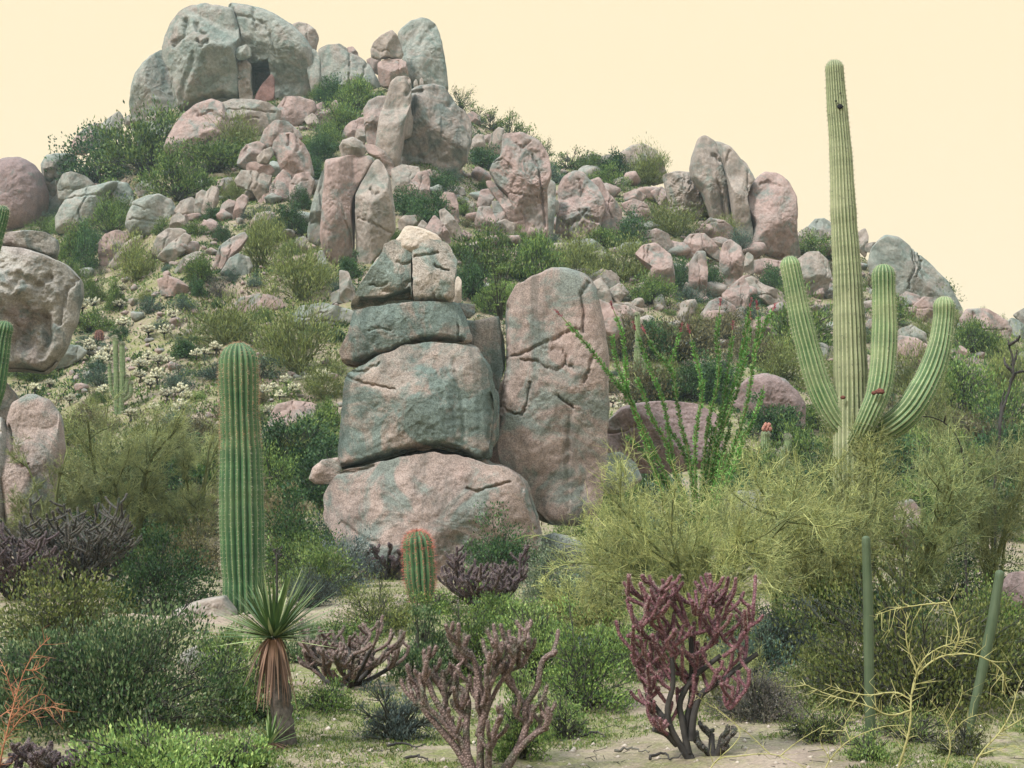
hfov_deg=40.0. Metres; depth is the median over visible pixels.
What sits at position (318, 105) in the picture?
boulder
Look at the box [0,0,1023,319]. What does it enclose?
sky
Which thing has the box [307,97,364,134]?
shrub
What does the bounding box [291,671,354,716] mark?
shrub
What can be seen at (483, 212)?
boulder
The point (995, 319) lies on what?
boulder
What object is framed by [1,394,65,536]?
boulder
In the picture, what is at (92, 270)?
boulder
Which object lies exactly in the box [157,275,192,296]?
boulder
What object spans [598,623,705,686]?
shrub
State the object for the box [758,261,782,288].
shrub
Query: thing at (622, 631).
shrub
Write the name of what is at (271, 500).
shrub
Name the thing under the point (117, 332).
shrub
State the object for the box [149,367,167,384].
teddy bear cholla
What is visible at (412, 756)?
fallen stick
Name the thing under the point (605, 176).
shrub
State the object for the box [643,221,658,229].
boulder
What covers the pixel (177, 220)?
boulder
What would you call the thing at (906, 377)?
shrub
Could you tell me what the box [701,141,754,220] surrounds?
boulder
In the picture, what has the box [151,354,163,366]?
teddy bear cholla
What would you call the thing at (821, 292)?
boulder
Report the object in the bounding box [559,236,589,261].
shrub
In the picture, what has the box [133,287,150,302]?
shrub
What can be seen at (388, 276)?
boulder
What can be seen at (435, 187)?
boulder
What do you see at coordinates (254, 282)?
shrub
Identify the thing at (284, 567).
shrub
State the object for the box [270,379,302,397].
shrub
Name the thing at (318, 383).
shrub
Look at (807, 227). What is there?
boulder
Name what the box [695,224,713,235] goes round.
boulder
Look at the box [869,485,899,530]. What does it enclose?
shrub
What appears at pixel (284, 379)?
teddy bear cholla
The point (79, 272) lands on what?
shrub
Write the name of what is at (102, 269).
shrub
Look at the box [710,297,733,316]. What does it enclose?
shrub
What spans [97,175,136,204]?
shrub
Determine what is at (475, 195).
boulder
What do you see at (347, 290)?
boulder
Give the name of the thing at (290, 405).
boulder
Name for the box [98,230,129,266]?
boulder
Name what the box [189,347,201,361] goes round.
teddy bear cholla
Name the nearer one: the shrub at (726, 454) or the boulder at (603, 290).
the shrub at (726, 454)
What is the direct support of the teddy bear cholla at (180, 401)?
on the ground at (606, 759)
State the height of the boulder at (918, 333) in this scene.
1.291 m
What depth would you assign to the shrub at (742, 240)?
87.39 m
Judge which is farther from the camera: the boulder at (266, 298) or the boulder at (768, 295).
the boulder at (768, 295)
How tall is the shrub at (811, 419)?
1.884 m
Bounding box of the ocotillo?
[554,297,777,568]
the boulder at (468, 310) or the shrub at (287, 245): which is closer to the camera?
the boulder at (468, 310)
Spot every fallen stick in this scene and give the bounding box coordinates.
[387,742,425,747]
[404,754,428,761]
[580,731,605,737]
[614,746,649,752]
[649,752,681,759]
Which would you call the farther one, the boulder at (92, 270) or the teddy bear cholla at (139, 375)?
the boulder at (92, 270)
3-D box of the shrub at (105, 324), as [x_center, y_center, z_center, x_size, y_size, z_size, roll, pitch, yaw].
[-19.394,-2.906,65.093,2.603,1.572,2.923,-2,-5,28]
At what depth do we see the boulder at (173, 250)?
71.00 m
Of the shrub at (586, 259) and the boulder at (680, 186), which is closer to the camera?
the shrub at (586, 259)
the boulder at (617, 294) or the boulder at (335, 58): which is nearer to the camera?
the boulder at (617, 294)
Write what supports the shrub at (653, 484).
on the ground at (606, 759)
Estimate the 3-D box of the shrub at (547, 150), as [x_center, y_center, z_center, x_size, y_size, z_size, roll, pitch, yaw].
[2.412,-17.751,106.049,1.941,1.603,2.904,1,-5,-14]
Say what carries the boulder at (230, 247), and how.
on the ground at (606, 759)
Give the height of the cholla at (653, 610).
1.270 m
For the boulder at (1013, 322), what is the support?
on the ground at (606, 759)
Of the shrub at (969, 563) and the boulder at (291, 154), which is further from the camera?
the boulder at (291, 154)
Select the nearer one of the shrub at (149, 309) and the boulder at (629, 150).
the shrub at (149, 309)
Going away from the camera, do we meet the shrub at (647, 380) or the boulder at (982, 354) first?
the shrub at (647, 380)
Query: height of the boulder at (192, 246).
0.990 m
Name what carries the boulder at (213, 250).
on the ground at (606, 759)
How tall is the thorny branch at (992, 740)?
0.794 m
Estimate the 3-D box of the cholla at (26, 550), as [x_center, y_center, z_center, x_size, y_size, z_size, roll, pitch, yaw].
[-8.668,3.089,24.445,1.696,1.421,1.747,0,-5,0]
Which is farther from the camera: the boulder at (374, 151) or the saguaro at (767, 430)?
the boulder at (374, 151)
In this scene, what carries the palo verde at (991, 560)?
on the ground at (606, 759)
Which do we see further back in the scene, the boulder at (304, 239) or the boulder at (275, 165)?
the boulder at (275, 165)
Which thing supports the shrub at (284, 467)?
on the ground at (606, 759)
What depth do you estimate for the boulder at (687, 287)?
74.08 m
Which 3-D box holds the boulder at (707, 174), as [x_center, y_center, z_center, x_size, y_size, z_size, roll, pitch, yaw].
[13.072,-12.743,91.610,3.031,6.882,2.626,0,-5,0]
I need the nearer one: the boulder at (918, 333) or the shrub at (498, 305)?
the shrub at (498, 305)
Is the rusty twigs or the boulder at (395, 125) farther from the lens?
the boulder at (395, 125)
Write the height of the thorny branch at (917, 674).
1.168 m
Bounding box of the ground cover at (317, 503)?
[5,83,1023,544]
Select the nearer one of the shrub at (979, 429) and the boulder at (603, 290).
the shrub at (979, 429)
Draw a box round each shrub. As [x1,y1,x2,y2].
[0,551,150,662]
[0,590,299,748]
[0,617,100,730]
[7,369,57,380]
[23,213,55,233]
[41,202,59,219]
[44,119,132,183]
[45,216,63,236]
[56,219,99,260]
[57,701,271,767]
[58,434,141,504]
[59,408,92,446]
[59,477,133,543]
[63,250,92,288]
[63,396,124,435]
[66,218,101,268]
[66,223,104,249]
[73,392,101,412]
[74,304,118,332]
[74,334,99,346]
[76,189,128,236]
[77,351,113,386]
[82,355,107,369]
[83,269,107,301]
[84,94,188,175]
[84,490,216,544]
[88,387,111,402]
[93,263,109,274]
[96,517,222,614]
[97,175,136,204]
[101,195,134,217]
[101,225,162,281]
[103,273,126,311]
[105,325,128,338]
[109,401,186,457]
[110,424,217,501]
[113,517,190,574]
[129,136,221,201]
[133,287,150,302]
[133,290,171,314]
[143,131,250,177]
[147,215,170,235]
[150,316,169,329]
[154,401,200,431]
[155,286,288,347]
[157,360,202,389]
[159,498,221,575]
[161,261,171,272]
[168,294,199,309]
[169,334,210,358]
[169,398,220,448]
[172,333,190,342]
[177,217,209,234]
[177,249,222,282]
[179,446,219,488]
[181,478,218,539]
[187,273,208,296]
[188,354,218,379]
[189,390,206,400]
[189,621,258,679]
[193,725,285,767]
[195,640,306,726]
[199,202,219,219]
[203,102,264,154]
[206,273,235,297]
[208,222,232,241]
[211,299,224,309]
[217,265,241,281]
[219,176,245,199]
[235,203,273,219]
[239,195,288,265]
[242,205,291,244]
[246,270,264,286]
[247,282,352,374]
[247,305,274,323]
[250,223,340,302]
[255,324,299,349]
[258,352,291,379]
[258,407,267,419]
[258,411,338,464]
[258,616,330,663]
[259,387,269,406]
[260,439,303,493]
[261,416,311,463]
[263,475,314,547]
[264,477,306,537]
[264,482,343,578]
[264,510,349,587]
[264,525,305,558]
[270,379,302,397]
[271,199,308,234]
[275,432,342,502]
[275,535,371,597]
[278,239,302,254]
[278,561,352,609]
[284,184,311,209]
[284,403,340,446]
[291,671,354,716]
[295,358,350,400]
[295,503,334,548]
[300,132,315,155]
[300,524,381,589]
[301,609,390,652]
[304,322,331,333]
[306,80,328,99]
[306,123,339,160]
[306,245,321,256]
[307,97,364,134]
[307,395,340,428]
[310,153,323,179]
[311,120,345,149]
[313,72,342,105]
[320,557,423,635]
[325,326,345,342]
[326,278,356,293]
[331,70,380,111]
[335,247,367,278]
[352,675,440,742]
[374,89,386,97]
[386,595,454,685]
[391,229,401,239]
[393,181,423,215]
[398,587,465,615]
[400,584,520,682]
[401,188,455,223]
[429,166,462,193]
[438,581,537,631]
[441,167,467,181]
[444,217,529,277]
[450,84,478,110]
[456,246,490,299]
[457,195,477,215]
[460,217,475,227]
[462,501,545,578]
[465,103,491,125]
[468,142,500,168]
[470,271,508,314]
[475,664,555,761]
[476,105,508,132]
[476,178,487,189]
[479,591,580,684]
[480,152,499,166]
[480,585,580,641]
[483,259,512,319]
[490,278,515,297]
[495,230,512,246]
[498,108,529,133]
[504,226,569,278]
[510,224,529,242]
[514,122,545,145]
[514,535,593,602]
[528,595,644,716]
[536,686,601,743]
[540,136,555,157]
[543,523,595,548]
[546,232,559,244]
[550,160,571,182]
[550,217,612,277]
[550,568,616,615]
[551,144,595,168]
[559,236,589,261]
[563,632,600,674]
[569,151,605,170]
[580,608,649,666]
[584,159,632,189]
[585,223,623,249]
[591,225,674,282]
[595,146,633,179]
[597,477,660,529]
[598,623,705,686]
[603,476,645,503]
[606,312,641,348]
[607,301,656,361]
[609,346,688,400]
[609,364,620,376]
[609,376,619,390]
[613,268,682,305]
[614,203,654,246]
[619,471,699,578]
[619,586,775,643]
[623,132,672,185]
[628,316,681,360]
[636,473,690,500]
[638,167,661,185]
[639,194,711,235]
[640,298,737,361]
[640,317,654,330]
[648,352,689,393]
[652,360,728,401]
[658,321,677,333]
[659,308,676,315]
[661,634,821,707]
[672,282,716,304]
[673,255,688,288]
[689,198,707,219]
[689,312,705,323]
[691,303,755,342]
[692,348,740,389]
[693,430,778,478]
[694,302,704,314]
[702,660,818,724]
[706,616,802,684]
[707,261,727,283]
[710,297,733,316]
[711,211,745,237]
[711,461,789,532]
[714,391,728,404]
[721,316,783,365]
[723,439,799,491]
[724,227,754,251]
[734,598,824,664]
[735,292,766,319]
[736,388,813,440]
[747,327,826,379]
[748,593,828,664]
[749,294,764,303]
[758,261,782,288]
[759,573,861,637]
[761,279,832,351]
[764,527,1023,724]
[770,412,832,472]
[771,694,875,746]
[776,483,825,504]
[783,441,832,496]
[785,623,860,693]
[793,348,833,389]
[799,227,831,258]
[802,390,825,430]
[809,408,900,457]
[809,544,954,643]
[810,285,832,298]
[821,302,832,312]
[831,272,870,298]
[839,723,895,762]
[853,696,957,746]
[863,274,871,287]
[866,334,870,343]
[867,292,916,327]
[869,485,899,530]
[870,434,934,491]
[877,507,1022,606]
[882,404,944,462]
[883,395,928,433]
[884,462,986,529]
[888,393,897,405]
[890,375,970,432]
[892,328,959,398]
[900,414,1002,489]
[904,306,964,343]
[913,276,964,301]
[929,709,997,757]
[935,568,1023,699]
[936,403,1023,454]
[938,338,1005,410]
[945,570,1023,633]
[946,459,1023,530]
[952,314,1004,352]
[954,306,962,328]
[964,378,1023,432]
[968,400,1023,480]
[972,327,1013,358]
[977,324,1023,401]
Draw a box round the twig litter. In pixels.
[0,606,1023,767]
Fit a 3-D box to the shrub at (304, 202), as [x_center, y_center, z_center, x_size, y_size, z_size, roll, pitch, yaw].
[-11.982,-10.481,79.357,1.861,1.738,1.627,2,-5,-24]
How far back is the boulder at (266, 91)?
108.94 m
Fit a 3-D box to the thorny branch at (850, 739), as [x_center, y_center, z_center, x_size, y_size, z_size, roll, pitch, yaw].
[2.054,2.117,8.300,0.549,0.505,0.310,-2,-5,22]
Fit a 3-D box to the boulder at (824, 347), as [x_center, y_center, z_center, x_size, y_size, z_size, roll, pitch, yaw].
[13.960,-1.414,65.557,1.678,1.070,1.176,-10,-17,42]
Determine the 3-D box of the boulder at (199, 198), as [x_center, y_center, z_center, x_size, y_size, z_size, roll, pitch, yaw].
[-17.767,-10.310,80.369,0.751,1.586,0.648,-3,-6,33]
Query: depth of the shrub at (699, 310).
70.34 m
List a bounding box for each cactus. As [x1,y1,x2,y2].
[94,329,104,340]
[399,527,437,602]
[862,536,874,752]
[965,570,1004,740]
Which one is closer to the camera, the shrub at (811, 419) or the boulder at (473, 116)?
the shrub at (811, 419)
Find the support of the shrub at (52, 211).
on the ground at (606, 759)
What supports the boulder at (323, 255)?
on the ground at (606, 759)
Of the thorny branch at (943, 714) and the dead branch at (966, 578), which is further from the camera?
the dead branch at (966, 578)
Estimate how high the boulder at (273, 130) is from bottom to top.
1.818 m
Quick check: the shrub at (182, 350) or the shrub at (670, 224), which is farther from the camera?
the shrub at (670, 224)
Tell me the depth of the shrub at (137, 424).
45.34 m
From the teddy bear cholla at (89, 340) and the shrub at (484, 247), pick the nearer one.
the teddy bear cholla at (89, 340)
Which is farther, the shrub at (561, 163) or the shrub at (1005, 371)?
the shrub at (561, 163)
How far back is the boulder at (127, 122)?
108.86 m
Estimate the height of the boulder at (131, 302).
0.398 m
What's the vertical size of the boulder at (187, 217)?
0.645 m
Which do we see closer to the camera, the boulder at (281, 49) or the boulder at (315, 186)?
the boulder at (315, 186)
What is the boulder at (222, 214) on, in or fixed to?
on the ground at (606, 759)
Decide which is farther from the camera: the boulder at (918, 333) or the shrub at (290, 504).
the boulder at (918, 333)
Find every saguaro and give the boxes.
[0,204,15,405]
[106,335,133,414]
[216,341,266,614]
[632,311,661,399]
[759,422,803,479]
[779,59,955,593]
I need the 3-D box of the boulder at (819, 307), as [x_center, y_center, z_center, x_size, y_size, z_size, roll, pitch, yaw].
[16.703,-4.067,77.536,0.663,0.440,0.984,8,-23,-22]
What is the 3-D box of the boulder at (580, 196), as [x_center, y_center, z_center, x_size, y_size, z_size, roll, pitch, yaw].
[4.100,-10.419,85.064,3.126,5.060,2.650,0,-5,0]
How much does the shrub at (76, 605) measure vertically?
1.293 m
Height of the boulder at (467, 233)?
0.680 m
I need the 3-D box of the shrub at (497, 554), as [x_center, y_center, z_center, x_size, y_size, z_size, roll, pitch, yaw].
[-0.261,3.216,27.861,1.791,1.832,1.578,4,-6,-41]
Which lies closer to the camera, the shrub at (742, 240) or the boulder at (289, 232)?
the boulder at (289, 232)
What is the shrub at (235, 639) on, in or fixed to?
on the ground at (606, 759)
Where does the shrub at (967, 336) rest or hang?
on the ground at (606, 759)
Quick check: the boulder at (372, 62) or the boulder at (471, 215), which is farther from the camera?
the boulder at (372, 62)
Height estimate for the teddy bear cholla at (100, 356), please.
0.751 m
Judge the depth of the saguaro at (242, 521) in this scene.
20.74 m
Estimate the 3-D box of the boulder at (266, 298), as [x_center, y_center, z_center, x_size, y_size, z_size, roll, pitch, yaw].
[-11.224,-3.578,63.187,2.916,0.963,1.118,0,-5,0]
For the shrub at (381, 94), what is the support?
on the ground at (606, 759)
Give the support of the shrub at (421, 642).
on the ground at (606, 759)
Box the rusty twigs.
[0,627,71,765]
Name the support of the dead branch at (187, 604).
on the ground at (606, 759)
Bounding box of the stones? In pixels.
[44,92,1023,428]
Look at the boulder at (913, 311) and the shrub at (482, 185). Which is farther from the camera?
the shrub at (482, 185)
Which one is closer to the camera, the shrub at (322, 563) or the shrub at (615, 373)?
the shrub at (322, 563)
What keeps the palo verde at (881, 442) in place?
on the ground at (606, 759)
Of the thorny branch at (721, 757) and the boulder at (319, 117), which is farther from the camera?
the boulder at (319, 117)
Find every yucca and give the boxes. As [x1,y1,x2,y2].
[198,544,342,746]
[239,710,303,749]
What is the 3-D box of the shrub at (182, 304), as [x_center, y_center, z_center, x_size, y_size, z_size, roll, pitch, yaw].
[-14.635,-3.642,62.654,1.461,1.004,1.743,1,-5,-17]
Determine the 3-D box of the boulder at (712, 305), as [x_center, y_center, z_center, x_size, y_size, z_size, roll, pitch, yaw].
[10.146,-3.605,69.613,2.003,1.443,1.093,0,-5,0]
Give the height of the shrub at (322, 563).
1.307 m
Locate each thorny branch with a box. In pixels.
[695,692,825,767]
[786,586,1012,767]
[809,701,909,767]
[915,679,996,767]
[972,651,1023,767]
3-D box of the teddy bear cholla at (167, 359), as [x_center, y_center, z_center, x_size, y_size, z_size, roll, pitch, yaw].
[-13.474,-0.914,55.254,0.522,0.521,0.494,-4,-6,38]
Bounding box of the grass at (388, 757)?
[0,503,1023,767]
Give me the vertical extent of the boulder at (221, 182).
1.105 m
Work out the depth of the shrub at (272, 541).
36.87 m
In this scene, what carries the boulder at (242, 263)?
on the ground at (606, 759)
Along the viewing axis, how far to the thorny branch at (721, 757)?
8.14 m
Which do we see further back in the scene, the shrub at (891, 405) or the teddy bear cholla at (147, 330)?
the teddy bear cholla at (147, 330)
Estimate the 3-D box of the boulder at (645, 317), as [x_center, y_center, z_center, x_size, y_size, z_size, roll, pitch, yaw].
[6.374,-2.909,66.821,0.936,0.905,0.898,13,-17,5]
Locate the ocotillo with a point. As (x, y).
(708, 461)
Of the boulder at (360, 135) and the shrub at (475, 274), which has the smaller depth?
the shrub at (475, 274)
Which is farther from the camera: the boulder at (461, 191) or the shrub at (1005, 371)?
the boulder at (461, 191)
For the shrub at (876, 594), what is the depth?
17.60 m
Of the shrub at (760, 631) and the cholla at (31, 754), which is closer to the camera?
the cholla at (31, 754)
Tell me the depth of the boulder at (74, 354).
58.99 m
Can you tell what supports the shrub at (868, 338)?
on the ground at (606, 759)
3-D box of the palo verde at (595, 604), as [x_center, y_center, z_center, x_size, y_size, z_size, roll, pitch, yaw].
[0.869,2.577,16.405,1.294,1.020,1.432,0,-5,0]
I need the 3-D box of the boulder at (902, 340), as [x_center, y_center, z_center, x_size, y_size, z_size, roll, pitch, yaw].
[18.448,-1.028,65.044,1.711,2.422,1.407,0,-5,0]
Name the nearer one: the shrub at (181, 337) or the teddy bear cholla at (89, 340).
the shrub at (181, 337)
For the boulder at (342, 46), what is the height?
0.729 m
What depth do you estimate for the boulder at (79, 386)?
54.83 m
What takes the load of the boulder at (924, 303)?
on the ground at (606, 759)
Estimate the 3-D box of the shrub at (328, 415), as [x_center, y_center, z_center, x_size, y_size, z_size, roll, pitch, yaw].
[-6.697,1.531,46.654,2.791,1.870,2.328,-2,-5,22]
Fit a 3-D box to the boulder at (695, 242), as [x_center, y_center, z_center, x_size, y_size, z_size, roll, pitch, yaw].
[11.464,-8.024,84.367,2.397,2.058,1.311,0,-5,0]
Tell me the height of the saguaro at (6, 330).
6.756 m
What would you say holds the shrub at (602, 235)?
on the ground at (606, 759)
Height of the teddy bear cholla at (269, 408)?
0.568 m
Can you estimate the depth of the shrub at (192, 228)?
75.47 m
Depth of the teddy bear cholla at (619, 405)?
50.68 m
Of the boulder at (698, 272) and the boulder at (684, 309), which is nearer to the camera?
the boulder at (684, 309)
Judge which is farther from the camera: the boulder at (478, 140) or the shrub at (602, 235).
the boulder at (478, 140)
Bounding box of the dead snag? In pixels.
[993,335,1023,549]
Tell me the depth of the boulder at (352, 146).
68.21 m
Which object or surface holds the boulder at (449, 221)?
on the ground at (606, 759)
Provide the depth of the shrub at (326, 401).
48.51 m
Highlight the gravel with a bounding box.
[3,589,1021,767]
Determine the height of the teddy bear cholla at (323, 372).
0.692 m
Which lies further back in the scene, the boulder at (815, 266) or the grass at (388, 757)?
the boulder at (815, 266)
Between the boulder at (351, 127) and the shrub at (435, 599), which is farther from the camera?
the boulder at (351, 127)
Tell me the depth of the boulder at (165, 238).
72.67 m
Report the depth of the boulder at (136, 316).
62.40 m
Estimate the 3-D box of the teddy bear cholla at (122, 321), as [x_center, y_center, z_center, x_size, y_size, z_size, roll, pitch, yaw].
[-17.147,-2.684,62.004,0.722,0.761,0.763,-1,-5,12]
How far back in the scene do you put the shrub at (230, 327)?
57.10 m
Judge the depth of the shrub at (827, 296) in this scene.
82.93 m
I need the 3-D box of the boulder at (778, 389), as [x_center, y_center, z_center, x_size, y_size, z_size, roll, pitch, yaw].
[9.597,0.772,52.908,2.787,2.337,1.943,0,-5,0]
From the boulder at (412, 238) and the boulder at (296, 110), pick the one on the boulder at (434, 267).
the boulder at (412, 238)
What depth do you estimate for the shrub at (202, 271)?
65.33 m
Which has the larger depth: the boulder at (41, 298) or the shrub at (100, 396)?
the shrub at (100, 396)
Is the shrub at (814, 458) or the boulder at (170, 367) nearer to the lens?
the shrub at (814, 458)
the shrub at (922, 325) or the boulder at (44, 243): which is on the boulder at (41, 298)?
the boulder at (44, 243)
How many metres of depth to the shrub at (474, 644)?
13.77 m
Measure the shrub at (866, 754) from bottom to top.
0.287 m
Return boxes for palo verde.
[0,434,112,588]
[59,382,207,573]
[137,414,220,556]
[514,429,870,654]
[531,566,641,643]
[568,483,687,619]
[727,427,919,634]
[732,458,836,615]
[749,408,907,591]
[766,410,1022,624]
[906,397,1023,593]
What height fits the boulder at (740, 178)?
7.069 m
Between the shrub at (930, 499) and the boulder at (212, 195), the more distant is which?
the boulder at (212, 195)
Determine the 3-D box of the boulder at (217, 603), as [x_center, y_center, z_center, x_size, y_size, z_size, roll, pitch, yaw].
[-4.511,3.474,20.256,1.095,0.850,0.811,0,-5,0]
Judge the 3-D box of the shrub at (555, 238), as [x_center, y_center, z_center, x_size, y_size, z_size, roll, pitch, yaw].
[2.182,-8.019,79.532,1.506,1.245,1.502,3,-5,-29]
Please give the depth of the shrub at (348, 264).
65.74 m
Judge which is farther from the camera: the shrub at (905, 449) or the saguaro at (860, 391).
the shrub at (905, 449)
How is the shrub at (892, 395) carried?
on the ground at (606, 759)
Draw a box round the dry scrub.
[6,86,1023,543]
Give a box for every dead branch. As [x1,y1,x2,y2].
[165,590,203,635]
[923,416,971,601]
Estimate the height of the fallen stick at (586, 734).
0.045 m
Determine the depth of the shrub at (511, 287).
65.86 m
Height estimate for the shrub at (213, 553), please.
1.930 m
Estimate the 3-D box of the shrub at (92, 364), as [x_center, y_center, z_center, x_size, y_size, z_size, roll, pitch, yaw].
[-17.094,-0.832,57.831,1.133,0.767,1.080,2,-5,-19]
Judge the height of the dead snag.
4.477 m
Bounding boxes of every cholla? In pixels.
[0,493,143,594]
[0,522,64,599]
[0,737,95,767]
[29,383,41,393]
[45,378,55,387]
[64,393,76,405]
[81,298,91,311]
[82,338,95,344]
[83,341,96,357]
[86,296,100,310]
[91,353,108,368]
[94,350,110,356]
[97,384,109,394]
[100,344,112,361]
[112,298,126,311]
[115,316,131,327]
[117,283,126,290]
[121,406,138,420]
[131,357,149,372]
[133,369,146,382]
[140,323,154,337]
[142,349,155,360]
[144,378,155,389]
[148,402,160,413]
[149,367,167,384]
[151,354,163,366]
[158,323,172,338]
[158,387,173,401]
[163,354,174,362]
[166,308,178,318]
[172,381,189,398]
[173,397,188,409]
[179,389,193,400]
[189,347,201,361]
[200,347,209,353]
[208,340,225,355]
[259,384,269,393]
[260,404,274,417]
[268,382,278,393]
[274,389,286,400]
[279,372,295,388]
[288,382,301,391]
[297,615,410,687]
[314,367,330,379]
[357,542,403,579]
[399,619,561,767]
[437,544,530,612]
[609,395,617,407]
[613,401,624,408]
[613,571,763,758]
[693,720,737,755]
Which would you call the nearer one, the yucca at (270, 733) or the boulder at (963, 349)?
the yucca at (270, 733)
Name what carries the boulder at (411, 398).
on the boulder at (436, 494)
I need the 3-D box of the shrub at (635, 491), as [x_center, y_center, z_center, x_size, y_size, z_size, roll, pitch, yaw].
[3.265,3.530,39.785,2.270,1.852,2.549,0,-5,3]
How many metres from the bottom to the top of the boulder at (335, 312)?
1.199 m
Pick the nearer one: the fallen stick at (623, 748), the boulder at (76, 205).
the fallen stick at (623, 748)
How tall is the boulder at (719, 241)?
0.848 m
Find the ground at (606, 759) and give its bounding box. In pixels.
[0,85,1023,767]
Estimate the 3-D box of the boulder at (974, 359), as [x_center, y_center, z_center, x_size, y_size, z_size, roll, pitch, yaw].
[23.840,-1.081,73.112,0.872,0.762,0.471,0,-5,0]
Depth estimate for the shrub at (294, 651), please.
15.20 m
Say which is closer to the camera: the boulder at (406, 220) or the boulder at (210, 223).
the boulder at (406, 220)
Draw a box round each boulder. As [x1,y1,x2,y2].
[0,157,48,230]
[0,246,83,374]
[0,383,18,421]
[0,417,10,544]
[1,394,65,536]
[2,230,59,259]
[41,153,76,211]
[55,181,117,233]
[55,344,86,369]
[57,171,94,200]
[71,123,101,154]
[73,383,88,391]
[81,267,94,277]
[87,347,101,355]
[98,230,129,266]
[99,111,122,146]
[104,181,133,213]
[107,235,142,268]
[123,115,134,127]
[125,194,175,236]
[128,298,136,305]
[129,50,176,121]
[130,311,144,321]
[131,121,171,143]
[135,180,154,196]
[152,228,186,256]
[157,233,190,262]
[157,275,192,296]
[162,3,241,111]
[164,99,229,157]
[168,361,179,370]
[169,213,186,227]
[170,317,181,326]
[171,595,237,616]
[174,197,194,214]
[174,251,200,273]
[176,645,242,670]
[180,241,199,254]
[184,214,189,222]
[188,213,201,220]
[194,190,205,213]
[199,219,221,233]
[201,186,218,213]
[205,248,216,254]
[211,232,247,270]
[214,179,224,193]
[216,209,232,220]
[220,199,235,214]
[220,253,252,275]
[222,99,281,136]
[222,177,233,193]
[228,3,311,98]
[230,293,286,312]
[232,194,248,218]
[234,170,271,200]
[235,45,251,60]
[236,218,243,223]
[237,60,252,98]
[237,141,265,169]
[245,191,255,200]
[246,162,274,174]
[250,211,275,229]
[255,74,274,101]
[257,147,273,163]
[258,169,291,202]
[260,120,302,148]
[264,193,281,203]
[265,410,309,433]
[269,161,280,176]
[269,400,327,421]
[272,132,313,177]
[277,96,316,125]
[283,229,294,239]
[289,172,314,207]
[291,303,353,329]
[292,22,318,49]
[293,211,309,224]
[293,236,307,250]
[293,374,301,379]
[304,113,320,130]
[307,49,320,95]
[307,169,323,246]
[309,457,341,483]
[312,180,318,193]
[315,101,324,114]
[316,100,338,124]
[318,44,379,88]
[318,250,329,271]
[320,155,373,264]
[323,450,541,579]
[331,289,342,304]
[336,43,347,50]
[338,341,497,469]
[339,137,365,155]
[339,270,354,302]
[339,299,471,367]
[342,117,365,141]
[347,46,357,55]
[351,239,413,310]
[355,128,365,144]
[355,159,395,263]
[363,96,385,144]
[364,144,393,176]
[366,57,380,74]
[371,30,403,59]
[375,76,413,167]
[377,59,408,88]
[391,164,419,191]
[397,226,441,251]
[398,17,447,89]
[398,215,416,229]
[401,84,471,173]
[407,170,429,200]
[412,239,457,302]
[413,214,425,225]
[417,220,426,228]
[425,215,453,246]
[427,169,436,177]
[430,184,446,195]
[439,208,461,240]
[440,192,459,223]
[448,185,465,196]
[453,276,461,302]
[458,303,474,318]
[461,230,472,239]
[465,212,476,221]
[466,201,474,213]
[467,111,480,124]
[467,316,504,390]
[469,191,479,199]
[470,134,485,150]
[471,167,491,181]
[474,206,495,234]
[477,189,493,206]
[484,134,490,142]
[486,181,525,236]
[488,127,504,153]
[489,132,551,239]
[489,267,609,525]
[492,201,507,221]
[493,389,498,446]
[496,219,515,234]
[507,235,520,245]
[526,227,541,238]
[541,533,588,565]
[547,180,558,234]
[555,170,605,239]
[570,238,604,251]
[573,268,595,275]
[578,165,599,179]
[590,269,619,288]
[591,177,621,236]
[593,278,612,303]
[599,299,623,340]
[604,183,620,196]
[604,452,641,494]
[607,401,722,473]
[609,283,628,300]
[611,283,625,301]
[612,303,636,322]
[616,302,644,318]
[620,143,666,185]
[621,198,652,220]
[622,295,631,300]
[623,189,646,201]
[624,171,640,185]
[631,298,644,307]
[635,243,674,298]
[636,228,673,251]
[637,186,657,200]
[640,315,653,324]
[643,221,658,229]
[651,186,668,211]
[653,294,665,307]
[655,304,663,310]
[663,171,704,220]
[668,241,690,257]
[676,299,697,314]
[678,303,690,321]
[682,282,690,293]
[683,233,720,261]
[688,251,707,297]
[689,135,733,232]
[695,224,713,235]
[699,218,732,238]
[700,297,736,321]
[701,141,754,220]
[704,310,727,322]
[706,281,727,297]
[711,236,728,247]
[718,339,728,347]
[719,239,744,286]
[721,145,753,244]
[721,489,781,529]
[722,276,749,308]
[730,373,805,428]
[736,306,745,319]
[742,242,766,257]
[743,252,753,274]
[745,276,785,305]
[748,172,799,260]
[749,286,757,298]
[750,316,771,335]
[754,258,780,275]
[767,302,786,317]
[798,226,812,242]
[798,251,831,296]
[808,218,830,241]
[811,305,820,311]
[813,287,824,298]
[819,342,828,359]
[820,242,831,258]
[858,228,868,256]
[861,263,867,269]
[864,300,871,309]
[865,242,875,252]
[866,319,871,328]
[867,235,962,311]
[892,499,923,549]
[896,335,926,373]
[897,325,927,344]
[899,291,920,306]
[902,307,916,317]
[913,296,935,323]
[949,364,985,383]
[953,345,969,358]
[959,308,1011,353]
[963,356,978,363]
[975,352,984,358]
[1002,571,1023,611]
[1007,318,1023,340]
[1013,308,1023,323]
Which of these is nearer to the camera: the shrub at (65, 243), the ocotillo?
the ocotillo
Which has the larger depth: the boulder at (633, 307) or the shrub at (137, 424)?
the boulder at (633, 307)
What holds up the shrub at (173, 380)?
on the ground at (606, 759)
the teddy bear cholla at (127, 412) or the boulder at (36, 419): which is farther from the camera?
the teddy bear cholla at (127, 412)
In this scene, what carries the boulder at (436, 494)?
on the ground at (606, 759)

